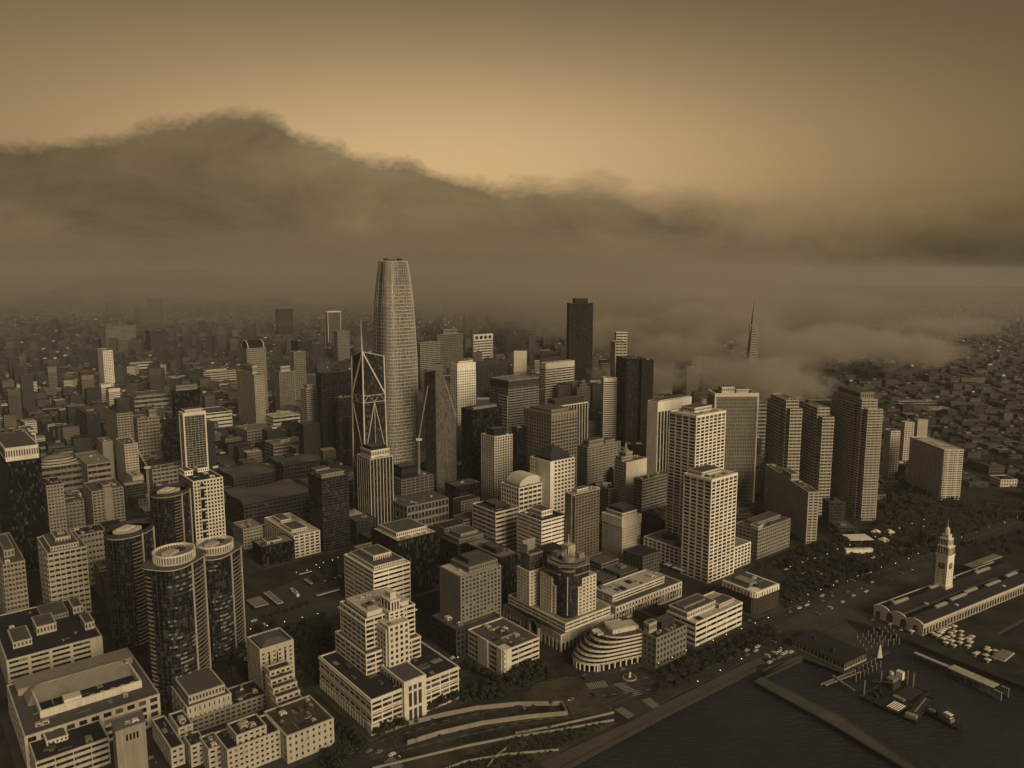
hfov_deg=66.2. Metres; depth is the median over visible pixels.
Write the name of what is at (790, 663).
breakwater
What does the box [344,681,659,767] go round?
road marking
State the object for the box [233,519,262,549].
office building
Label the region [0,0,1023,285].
sky
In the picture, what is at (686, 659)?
street tree
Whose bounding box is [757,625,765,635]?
street tree
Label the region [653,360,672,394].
office tower
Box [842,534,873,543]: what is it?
rink tent
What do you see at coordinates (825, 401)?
office building
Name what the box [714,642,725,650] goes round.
street tree
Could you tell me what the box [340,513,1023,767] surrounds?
road
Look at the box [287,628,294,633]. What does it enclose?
street tree
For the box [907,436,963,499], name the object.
apartment building
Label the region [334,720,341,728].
street tree
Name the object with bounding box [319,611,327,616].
street tree
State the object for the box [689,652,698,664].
street tree
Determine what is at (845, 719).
kerb
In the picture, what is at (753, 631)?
street tree
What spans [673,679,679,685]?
street tree
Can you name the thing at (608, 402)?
office tower
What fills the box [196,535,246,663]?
round tower
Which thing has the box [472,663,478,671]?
street tree
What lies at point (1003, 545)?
street tree
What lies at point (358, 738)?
street tree
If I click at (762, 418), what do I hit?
office building
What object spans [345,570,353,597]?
window
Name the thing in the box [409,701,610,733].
kerb
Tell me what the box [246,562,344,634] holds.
bus yard
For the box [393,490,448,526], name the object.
office building
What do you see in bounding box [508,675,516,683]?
street tree
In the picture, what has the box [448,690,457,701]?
street tree
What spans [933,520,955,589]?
clock tower
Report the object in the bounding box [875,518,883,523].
street tree
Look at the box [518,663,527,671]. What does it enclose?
street tree
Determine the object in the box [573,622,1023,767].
water
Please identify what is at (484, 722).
retaining wall
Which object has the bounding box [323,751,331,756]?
street tree
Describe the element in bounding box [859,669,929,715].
work barge
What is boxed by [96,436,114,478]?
apartment building
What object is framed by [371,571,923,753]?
kerb
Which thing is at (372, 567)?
office building
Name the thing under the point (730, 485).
window
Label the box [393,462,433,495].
office building
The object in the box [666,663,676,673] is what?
street tree
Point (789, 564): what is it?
street tree
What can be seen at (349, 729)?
street tree
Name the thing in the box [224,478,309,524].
wave roof building
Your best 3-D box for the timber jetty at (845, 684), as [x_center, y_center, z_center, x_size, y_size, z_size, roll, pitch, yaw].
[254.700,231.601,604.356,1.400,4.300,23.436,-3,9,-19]
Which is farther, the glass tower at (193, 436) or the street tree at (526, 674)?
the glass tower at (193, 436)
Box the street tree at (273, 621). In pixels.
[269,617,279,624]
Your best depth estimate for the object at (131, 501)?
1051.96 m
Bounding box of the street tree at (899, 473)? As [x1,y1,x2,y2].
[895,470,902,476]
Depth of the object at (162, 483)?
1075.73 m
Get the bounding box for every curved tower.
[0,431,47,570]
[335,395,351,451]
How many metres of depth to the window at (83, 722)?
517.36 m
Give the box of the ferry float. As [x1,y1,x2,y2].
[946,665,999,696]
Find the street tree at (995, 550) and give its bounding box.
[989,546,1001,553]
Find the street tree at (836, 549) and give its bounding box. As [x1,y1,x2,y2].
[831,546,839,552]
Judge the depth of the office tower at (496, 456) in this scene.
1041.69 m
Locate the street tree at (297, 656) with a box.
[294,653,301,661]
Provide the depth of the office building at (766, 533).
874.09 m
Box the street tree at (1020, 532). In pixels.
[1017,530,1023,537]
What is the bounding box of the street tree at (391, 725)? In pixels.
[385,721,393,733]
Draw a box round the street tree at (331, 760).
[328,755,336,763]
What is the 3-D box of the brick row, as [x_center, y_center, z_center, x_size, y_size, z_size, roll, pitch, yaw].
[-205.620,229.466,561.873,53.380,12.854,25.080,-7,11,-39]
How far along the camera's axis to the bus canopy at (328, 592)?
763.62 m
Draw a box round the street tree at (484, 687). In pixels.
[479,683,488,692]
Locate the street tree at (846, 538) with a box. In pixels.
[841,536,849,542]
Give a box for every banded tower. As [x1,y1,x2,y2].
[762,393,802,498]
[796,398,833,514]
[829,385,882,520]
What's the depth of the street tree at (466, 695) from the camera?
573.58 m
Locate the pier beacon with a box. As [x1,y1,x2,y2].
[877,643,881,657]
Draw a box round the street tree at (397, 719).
[393,717,401,728]
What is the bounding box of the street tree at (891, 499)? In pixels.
[886,496,894,502]
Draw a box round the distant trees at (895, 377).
[2,270,1023,425]
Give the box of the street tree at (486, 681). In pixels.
[482,678,489,684]
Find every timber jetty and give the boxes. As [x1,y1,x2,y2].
[820,670,854,686]
[825,671,861,687]
[832,675,854,692]
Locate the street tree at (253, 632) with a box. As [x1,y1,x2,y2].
[248,630,256,634]
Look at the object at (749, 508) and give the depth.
1004.42 m
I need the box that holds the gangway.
[913,652,950,672]
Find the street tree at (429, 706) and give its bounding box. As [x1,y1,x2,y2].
[427,702,435,709]
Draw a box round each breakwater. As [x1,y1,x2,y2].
[754,676,916,767]
[758,656,802,678]
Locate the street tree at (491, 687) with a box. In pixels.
[489,685,495,691]
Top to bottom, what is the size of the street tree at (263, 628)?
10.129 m
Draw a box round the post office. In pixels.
[596,569,681,617]
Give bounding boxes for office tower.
[105,303,118,318]
[105,403,133,458]
[134,306,149,325]
[147,298,162,318]
[274,365,295,409]
[275,309,293,336]
[289,350,305,399]
[291,339,313,373]
[315,370,350,451]
[324,311,340,343]
[333,330,349,360]
[357,442,393,526]
[416,341,439,389]
[435,328,462,374]
[450,359,475,447]
[461,403,501,480]
[472,333,492,361]
[474,359,499,403]
[481,426,512,500]
[490,374,538,432]
[498,394,507,431]
[511,426,526,471]
[524,404,577,487]
[541,360,574,403]
[548,395,587,444]
[565,485,599,555]
[575,380,590,407]
[600,376,616,439]
[610,340,626,376]
[615,331,627,341]
[616,356,645,446]
[639,359,653,453]
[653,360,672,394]
[673,371,684,394]
[684,366,698,395]
[707,385,758,502]
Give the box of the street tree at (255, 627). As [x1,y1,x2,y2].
[253,624,260,630]
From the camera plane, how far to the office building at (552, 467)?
957.47 m
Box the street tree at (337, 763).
[332,759,342,767]
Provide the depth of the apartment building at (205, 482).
813.80 m
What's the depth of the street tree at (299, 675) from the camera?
602.13 m
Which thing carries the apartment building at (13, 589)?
on the ground at (990, 626)
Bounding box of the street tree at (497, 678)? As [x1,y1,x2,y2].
[494,675,501,681]
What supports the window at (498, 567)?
in the grid tower at (470, 585)
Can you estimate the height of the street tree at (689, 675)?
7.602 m
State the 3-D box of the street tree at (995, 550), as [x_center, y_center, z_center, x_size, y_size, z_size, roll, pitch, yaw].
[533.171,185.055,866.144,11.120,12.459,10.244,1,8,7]
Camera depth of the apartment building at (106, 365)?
2087.49 m
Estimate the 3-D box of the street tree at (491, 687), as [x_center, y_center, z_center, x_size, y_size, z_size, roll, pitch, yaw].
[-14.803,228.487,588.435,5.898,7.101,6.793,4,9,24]
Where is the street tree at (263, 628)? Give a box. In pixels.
[259,626,269,631]
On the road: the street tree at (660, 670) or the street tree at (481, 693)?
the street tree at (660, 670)
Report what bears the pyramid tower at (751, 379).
on the ground at (990, 626)
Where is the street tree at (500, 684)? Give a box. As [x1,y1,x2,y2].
[497,681,504,687]
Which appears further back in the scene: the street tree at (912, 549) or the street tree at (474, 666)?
the street tree at (912, 549)
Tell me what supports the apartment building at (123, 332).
on the ground at (990, 626)
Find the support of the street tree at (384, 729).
on the ground at (990, 626)
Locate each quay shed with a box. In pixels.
[964,554,1001,567]
[992,649,1014,665]
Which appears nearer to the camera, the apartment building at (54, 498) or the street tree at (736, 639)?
the street tree at (736, 639)
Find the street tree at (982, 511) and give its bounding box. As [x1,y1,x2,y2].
[978,509,986,515]
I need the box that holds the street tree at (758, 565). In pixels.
[754,563,763,571]
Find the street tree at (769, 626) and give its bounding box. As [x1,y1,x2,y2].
[765,622,774,631]
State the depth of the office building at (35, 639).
622.70 m
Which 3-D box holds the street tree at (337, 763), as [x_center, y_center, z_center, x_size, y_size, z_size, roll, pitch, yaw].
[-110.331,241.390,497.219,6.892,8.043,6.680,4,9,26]
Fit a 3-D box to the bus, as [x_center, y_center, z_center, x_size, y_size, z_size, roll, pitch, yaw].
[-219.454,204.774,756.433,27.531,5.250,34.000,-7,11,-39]
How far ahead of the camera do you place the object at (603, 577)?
756.15 m
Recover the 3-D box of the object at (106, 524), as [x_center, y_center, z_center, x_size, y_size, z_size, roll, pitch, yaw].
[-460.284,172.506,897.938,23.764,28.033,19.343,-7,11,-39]
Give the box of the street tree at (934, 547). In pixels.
[928,544,937,555]
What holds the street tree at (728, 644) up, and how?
on the road
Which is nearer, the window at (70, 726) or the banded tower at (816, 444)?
the window at (70, 726)
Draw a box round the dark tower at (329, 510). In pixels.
[308,465,350,551]
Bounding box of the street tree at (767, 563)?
[763,560,770,568]
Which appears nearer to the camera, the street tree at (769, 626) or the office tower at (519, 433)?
the street tree at (769, 626)
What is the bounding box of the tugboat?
[924,707,962,731]
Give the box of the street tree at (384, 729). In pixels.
[381,721,389,732]
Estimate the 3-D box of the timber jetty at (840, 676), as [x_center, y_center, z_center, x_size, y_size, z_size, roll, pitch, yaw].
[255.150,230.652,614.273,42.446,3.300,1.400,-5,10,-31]
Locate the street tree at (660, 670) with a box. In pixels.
[656,666,667,677]
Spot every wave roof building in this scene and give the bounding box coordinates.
[218,461,275,487]
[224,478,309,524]
[273,453,320,482]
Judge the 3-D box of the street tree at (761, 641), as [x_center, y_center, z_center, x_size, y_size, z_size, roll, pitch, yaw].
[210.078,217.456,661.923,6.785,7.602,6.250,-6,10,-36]
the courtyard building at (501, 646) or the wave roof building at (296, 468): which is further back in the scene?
the wave roof building at (296, 468)
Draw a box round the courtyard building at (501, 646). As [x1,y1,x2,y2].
[467,617,539,677]
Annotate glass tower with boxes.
[178,407,208,469]
[424,370,456,495]
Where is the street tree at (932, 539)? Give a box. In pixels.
[928,535,939,542]
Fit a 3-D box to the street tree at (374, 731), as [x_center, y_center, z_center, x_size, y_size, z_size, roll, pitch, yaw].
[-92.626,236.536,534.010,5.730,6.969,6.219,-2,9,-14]
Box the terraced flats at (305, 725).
[264,695,334,763]
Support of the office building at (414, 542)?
on the ground at (990, 626)
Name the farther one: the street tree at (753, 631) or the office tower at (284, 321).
the office tower at (284, 321)
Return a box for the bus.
[263,590,298,604]
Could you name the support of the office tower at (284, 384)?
on the ground at (990, 626)
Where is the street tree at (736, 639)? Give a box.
[732,634,742,644]
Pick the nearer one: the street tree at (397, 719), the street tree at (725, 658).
the street tree at (397, 719)
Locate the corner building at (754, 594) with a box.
[722,572,778,613]
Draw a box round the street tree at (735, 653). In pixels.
[731,650,739,657]
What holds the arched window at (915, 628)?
in the ferry terminal
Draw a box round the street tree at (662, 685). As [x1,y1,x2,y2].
[657,682,665,691]
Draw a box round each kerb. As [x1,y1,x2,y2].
[370,572,923,755]
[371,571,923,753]
[372,573,929,759]
[372,684,515,744]
[374,572,929,757]
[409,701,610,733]
[527,676,608,699]
[552,663,755,767]
[561,667,754,767]
[617,611,778,677]
[654,644,790,705]
[757,681,905,767]
[761,676,915,767]
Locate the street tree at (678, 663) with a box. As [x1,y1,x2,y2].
[672,659,683,668]
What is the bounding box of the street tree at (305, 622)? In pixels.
[303,619,310,625]
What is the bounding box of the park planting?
[252,430,1023,767]
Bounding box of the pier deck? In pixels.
[796,622,889,673]
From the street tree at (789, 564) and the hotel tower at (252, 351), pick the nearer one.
the street tree at (789, 564)
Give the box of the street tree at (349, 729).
[343,725,353,736]
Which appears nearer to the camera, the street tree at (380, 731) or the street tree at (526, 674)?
the street tree at (380, 731)
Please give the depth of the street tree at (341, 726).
536.48 m
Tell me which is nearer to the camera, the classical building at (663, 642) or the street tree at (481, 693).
the street tree at (481, 693)
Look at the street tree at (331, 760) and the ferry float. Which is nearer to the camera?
the street tree at (331, 760)
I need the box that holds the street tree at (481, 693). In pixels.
[478,689,485,696]
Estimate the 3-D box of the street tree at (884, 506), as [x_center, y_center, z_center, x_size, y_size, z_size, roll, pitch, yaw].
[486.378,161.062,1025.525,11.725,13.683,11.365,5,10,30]
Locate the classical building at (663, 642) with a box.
[638,613,686,668]
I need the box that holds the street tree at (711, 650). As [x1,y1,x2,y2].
[707,647,715,657]
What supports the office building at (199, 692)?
on the ground at (990, 626)
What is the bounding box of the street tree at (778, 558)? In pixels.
[774,555,782,561]
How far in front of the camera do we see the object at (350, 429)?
1299.54 m
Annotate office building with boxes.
[0,597,103,684]
[6,647,160,767]
[12,428,35,440]
[18,425,35,439]
[28,719,110,767]
[74,451,111,482]
[76,405,101,445]
[125,470,143,481]
[128,361,152,369]
[133,407,160,455]
[148,462,180,489]
[171,666,231,717]
[189,366,235,381]
[202,406,232,427]
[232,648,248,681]
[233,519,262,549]
[235,423,270,445]
[252,533,294,566]
[264,436,298,458]
[264,512,320,557]
[266,411,299,425]
[344,544,410,600]
[371,518,438,594]
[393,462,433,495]
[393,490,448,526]
[431,612,499,658]
[439,525,488,565]
[445,477,481,512]
[465,537,518,603]
[472,498,517,547]
[501,470,541,510]
[517,504,564,558]
[530,445,574,513]
[577,437,620,486]
[599,483,617,507]
[602,502,641,557]
[614,443,646,504]
[633,471,666,512]
[643,529,750,571]
[666,591,742,646]
[735,512,790,559]
[757,399,766,453]
[806,398,830,413]
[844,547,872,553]
[896,399,936,403]
[927,406,947,409]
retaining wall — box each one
[372,719,613,767]
[381,701,560,734]
[407,711,566,744]
[445,748,558,767]
[487,747,505,767]
[515,711,613,733]
[561,701,567,714]
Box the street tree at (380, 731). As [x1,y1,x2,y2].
[377,726,383,733]
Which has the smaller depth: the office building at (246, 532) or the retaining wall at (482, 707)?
the retaining wall at (482, 707)
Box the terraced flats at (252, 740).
[151,709,280,767]
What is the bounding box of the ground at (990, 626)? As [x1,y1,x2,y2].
[0,286,1023,767]
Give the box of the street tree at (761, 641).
[758,638,765,644]
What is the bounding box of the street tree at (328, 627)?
[323,622,334,634]
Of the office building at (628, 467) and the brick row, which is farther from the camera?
the office building at (628, 467)
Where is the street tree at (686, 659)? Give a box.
[681,655,692,664]
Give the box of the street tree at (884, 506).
[880,502,889,508]
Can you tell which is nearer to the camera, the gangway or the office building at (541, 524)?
the gangway
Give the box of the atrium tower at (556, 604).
[503,534,613,651]
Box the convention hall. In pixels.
[127,390,170,411]
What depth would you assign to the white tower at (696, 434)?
856.95 m
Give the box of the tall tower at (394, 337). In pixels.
[373,258,419,472]
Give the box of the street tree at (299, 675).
[295,668,304,682]
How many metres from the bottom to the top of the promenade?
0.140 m
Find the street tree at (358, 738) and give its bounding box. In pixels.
[353,734,361,741]
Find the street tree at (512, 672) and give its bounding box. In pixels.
[510,669,517,676]
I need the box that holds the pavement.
[0,344,964,767]
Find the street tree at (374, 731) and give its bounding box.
[372,727,379,734]
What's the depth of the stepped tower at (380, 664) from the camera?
570.78 m
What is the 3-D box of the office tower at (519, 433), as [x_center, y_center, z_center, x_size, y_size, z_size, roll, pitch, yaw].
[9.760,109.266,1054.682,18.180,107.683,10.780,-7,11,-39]
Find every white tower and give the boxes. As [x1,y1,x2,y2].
[646,394,691,473]
[666,403,725,536]
[681,464,737,582]
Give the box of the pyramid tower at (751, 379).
[742,299,759,397]
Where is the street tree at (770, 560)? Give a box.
[766,558,774,566]
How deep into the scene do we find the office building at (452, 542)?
802.13 m
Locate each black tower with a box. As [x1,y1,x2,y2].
[161,417,180,461]
[171,383,200,416]
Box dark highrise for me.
[566,298,592,385]
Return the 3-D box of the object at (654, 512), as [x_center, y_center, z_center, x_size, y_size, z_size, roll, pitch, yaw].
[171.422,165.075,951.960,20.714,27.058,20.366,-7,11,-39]
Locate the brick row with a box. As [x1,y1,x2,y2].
[190,679,265,731]
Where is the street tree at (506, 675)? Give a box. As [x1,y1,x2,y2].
[503,672,510,680]
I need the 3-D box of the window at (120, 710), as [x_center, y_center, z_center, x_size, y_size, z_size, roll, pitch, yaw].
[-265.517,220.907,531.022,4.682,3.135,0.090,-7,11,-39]
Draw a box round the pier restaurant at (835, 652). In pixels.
[791,629,868,670]
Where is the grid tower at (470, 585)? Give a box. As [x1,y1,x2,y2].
[439,549,500,622]
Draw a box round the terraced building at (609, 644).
[572,616,641,671]
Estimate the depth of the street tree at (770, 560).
835.75 m
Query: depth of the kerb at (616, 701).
560.84 m
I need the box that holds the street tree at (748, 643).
[744,640,752,649]
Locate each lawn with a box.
[401,722,615,767]
[525,677,612,715]
[873,480,1023,557]
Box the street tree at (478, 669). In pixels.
[475,666,482,672]
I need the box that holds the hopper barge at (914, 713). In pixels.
[903,694,934,723]
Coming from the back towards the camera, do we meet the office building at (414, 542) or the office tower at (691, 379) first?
the office tower at (691, 379)
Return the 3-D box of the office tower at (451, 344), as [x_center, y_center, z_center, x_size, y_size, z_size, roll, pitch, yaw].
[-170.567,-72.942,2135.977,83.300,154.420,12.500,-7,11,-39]
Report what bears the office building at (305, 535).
on the ground at (990, 626)
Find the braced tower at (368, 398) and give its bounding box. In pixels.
[351,331,386,508]
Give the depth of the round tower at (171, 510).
759.34 m
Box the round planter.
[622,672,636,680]
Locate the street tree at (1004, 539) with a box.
[1000,536,1008,543]
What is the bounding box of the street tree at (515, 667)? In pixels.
[510,665,521,674]
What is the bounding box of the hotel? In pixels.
[763,464,818,543]
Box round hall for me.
[41,453,82,490]
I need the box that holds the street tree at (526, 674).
[522,669,531,678]
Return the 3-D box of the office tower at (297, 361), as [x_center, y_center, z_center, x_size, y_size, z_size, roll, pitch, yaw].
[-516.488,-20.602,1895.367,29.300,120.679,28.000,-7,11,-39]
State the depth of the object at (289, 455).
1193.66 m
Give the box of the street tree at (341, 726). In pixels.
[338,723,345,730]
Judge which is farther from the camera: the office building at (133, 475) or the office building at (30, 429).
the office building at (30, 429)
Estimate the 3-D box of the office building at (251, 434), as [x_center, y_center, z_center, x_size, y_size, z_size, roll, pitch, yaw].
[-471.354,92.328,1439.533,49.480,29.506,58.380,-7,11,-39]
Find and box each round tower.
[104,518,155,653]
[140,542,211,710]
[149,482,193,551]
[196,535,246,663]
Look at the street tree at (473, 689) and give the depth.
583.53 m
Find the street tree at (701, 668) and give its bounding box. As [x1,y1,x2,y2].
[697,665,705,675]
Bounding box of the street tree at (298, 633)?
[294,629,302,637]
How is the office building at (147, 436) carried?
on the ground at (990, 626)
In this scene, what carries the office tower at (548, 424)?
on the ground at (990, 626)
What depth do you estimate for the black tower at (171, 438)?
1272.41 m
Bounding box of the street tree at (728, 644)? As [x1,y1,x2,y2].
[725,641,733,650]
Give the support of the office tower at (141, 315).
on the ground at (990, 626)
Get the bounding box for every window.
[28,736,35,741]
[67,723,74,729]
[79,719,86,725]
[92,715,98,721]
[115,708,122,713]
[127,704,134,709]
[151,711,157,716]
[320,661,457,720]
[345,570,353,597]
[466,567,499,621]
[667,416,724,536]
[682,479,736,581]
[886,613,892,622]
[900,619,905,628]
[912,625,917,632]
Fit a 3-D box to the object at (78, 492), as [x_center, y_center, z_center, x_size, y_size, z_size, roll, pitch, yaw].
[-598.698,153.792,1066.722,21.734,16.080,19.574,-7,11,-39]
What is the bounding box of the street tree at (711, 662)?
[708,658,716,667]
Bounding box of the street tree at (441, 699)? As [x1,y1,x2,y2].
[437,694,446,707]
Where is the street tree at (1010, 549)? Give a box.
[1005,546,1013,553]
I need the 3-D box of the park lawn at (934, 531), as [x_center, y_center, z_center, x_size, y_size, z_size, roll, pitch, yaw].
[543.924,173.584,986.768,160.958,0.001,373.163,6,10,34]
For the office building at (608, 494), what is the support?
on the ground at (990, 626)
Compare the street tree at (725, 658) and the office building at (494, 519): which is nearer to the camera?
the street tree at (725, 658)
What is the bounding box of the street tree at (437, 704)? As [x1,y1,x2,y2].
[430,701,438,710]
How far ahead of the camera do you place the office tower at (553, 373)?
1575.47 m
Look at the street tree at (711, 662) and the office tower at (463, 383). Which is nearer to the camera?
the street tree at (711, 662)
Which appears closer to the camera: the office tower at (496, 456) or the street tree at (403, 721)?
the street tree at (403, 721)
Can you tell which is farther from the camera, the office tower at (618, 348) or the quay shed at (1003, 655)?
the office tower at (618, 348)
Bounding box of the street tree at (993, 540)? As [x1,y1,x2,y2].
[989,537,996,543]
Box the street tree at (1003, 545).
[999,543,1006,549]
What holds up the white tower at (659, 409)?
on the ground at (990, 626)
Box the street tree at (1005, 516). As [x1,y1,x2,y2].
[1001,514,1009,522]
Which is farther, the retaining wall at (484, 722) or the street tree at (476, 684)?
the street tree at (476, 684)
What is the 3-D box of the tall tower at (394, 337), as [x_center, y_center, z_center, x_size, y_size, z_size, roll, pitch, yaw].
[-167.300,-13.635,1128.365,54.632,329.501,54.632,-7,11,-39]
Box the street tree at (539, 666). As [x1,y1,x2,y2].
[535,663,543,669]
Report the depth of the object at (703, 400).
1377.63 m
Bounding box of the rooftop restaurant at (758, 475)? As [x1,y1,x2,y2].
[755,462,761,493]
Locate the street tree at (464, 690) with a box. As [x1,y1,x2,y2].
[461,688,468,694]
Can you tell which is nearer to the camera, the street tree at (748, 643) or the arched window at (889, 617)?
the street tree at (748, 643)
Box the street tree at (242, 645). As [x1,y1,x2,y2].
[237,641,246,648]
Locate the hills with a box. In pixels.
[0,268,1023,408]
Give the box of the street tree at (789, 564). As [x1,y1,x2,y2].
[785,560,793,569]
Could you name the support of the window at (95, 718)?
in the office building at (104, 703)
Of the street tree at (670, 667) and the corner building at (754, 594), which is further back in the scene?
the corner building at (754, 594)
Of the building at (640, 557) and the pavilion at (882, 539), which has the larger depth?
the pavilion at (882, 539)
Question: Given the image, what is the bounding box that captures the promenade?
[539,646,797,767]
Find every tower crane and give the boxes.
[128,433,150,504]
[413,387,427,474]
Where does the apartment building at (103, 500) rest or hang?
on the ground at (990, 626)
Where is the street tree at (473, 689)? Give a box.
[469,686,478,692]
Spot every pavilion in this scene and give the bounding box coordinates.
[870,529,880,533]
[879,537,888,543]
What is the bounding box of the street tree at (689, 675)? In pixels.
[686,672,693,678]
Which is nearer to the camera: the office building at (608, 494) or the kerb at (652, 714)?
the kerb at (652, 714)
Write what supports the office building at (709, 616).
on the ground at (990, 626)
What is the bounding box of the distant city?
[0,285,1023,480]
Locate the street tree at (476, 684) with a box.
[471,680,480,687]
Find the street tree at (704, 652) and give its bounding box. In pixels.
[698,648,708,658]
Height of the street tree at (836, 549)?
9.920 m
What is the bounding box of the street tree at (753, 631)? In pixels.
[748,628,759,639]
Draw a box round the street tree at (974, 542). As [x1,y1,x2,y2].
[969,540,978,546]
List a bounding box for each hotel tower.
[237,363,265,423]
[240,339,268,413]
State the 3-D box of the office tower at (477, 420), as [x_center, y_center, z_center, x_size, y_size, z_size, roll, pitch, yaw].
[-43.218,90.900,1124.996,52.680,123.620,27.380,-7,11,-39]
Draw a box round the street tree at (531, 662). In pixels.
[523,658,535,667]
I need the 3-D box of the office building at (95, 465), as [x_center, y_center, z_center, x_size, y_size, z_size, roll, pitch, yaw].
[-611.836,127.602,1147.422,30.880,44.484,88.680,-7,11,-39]
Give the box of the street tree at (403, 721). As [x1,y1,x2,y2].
[398,717,408,729]
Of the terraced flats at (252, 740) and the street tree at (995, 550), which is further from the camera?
the street tree at (995, 550)
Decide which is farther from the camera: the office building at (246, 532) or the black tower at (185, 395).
the black tower at (185, 395)
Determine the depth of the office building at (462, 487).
1026.77 m
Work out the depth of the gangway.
634.43 m
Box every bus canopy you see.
[247,596,267,607]
[316,588,339,595]
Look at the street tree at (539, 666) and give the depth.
615.56 m
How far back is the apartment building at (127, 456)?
1156.11 m
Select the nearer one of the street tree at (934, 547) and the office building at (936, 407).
the street tree at (934, 547)
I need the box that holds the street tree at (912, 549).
[906,546,916,556]
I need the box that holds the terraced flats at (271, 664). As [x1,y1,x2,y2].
[246,627,301,709]
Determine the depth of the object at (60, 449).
1246.57 m
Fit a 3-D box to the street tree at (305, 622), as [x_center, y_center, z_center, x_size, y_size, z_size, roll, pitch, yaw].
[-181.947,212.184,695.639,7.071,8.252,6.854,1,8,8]
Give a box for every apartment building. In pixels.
[0,532,28,613]
[36,526,91,612]
[43,476,66,533]
[59,323,68,333]
[64,493,85,529]
[70,523,104,584]
[83,478,125,525]
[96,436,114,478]
[97,348,114,385]
[100,324,135,347]
[115,437,139,482]
[145,330,166,350]
[178,465,225,546]
[300,383,316,422]
[881,428,900,477]
[898,421,914,461]
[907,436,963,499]
[914,418,927,435]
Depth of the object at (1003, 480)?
1149.59 m
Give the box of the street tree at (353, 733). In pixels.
[349,729,357,738]
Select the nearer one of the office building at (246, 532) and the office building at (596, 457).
the office building at (246, 532)
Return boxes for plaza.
[775,562,934,638]
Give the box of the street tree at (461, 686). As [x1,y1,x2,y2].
[459,683,466,690]
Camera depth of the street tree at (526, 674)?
603.97 m
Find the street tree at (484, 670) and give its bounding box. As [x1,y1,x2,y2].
[480,667,488,676]
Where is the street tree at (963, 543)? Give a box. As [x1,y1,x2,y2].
[958,539,969,549]
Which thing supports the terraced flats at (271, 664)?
on the ground at (990, 626)
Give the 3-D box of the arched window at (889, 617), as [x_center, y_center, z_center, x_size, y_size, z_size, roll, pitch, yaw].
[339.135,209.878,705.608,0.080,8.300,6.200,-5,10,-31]
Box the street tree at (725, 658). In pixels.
[720,655,728,663]
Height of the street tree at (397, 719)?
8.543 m
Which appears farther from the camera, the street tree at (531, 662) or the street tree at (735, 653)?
the street tree at (735, 653)
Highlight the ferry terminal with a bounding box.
[873,562,1023,635]
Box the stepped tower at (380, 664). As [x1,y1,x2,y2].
[318,587,459,735]
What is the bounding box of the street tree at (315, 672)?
[311,668,319,676]
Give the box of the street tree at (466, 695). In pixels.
[461,692,470,702]

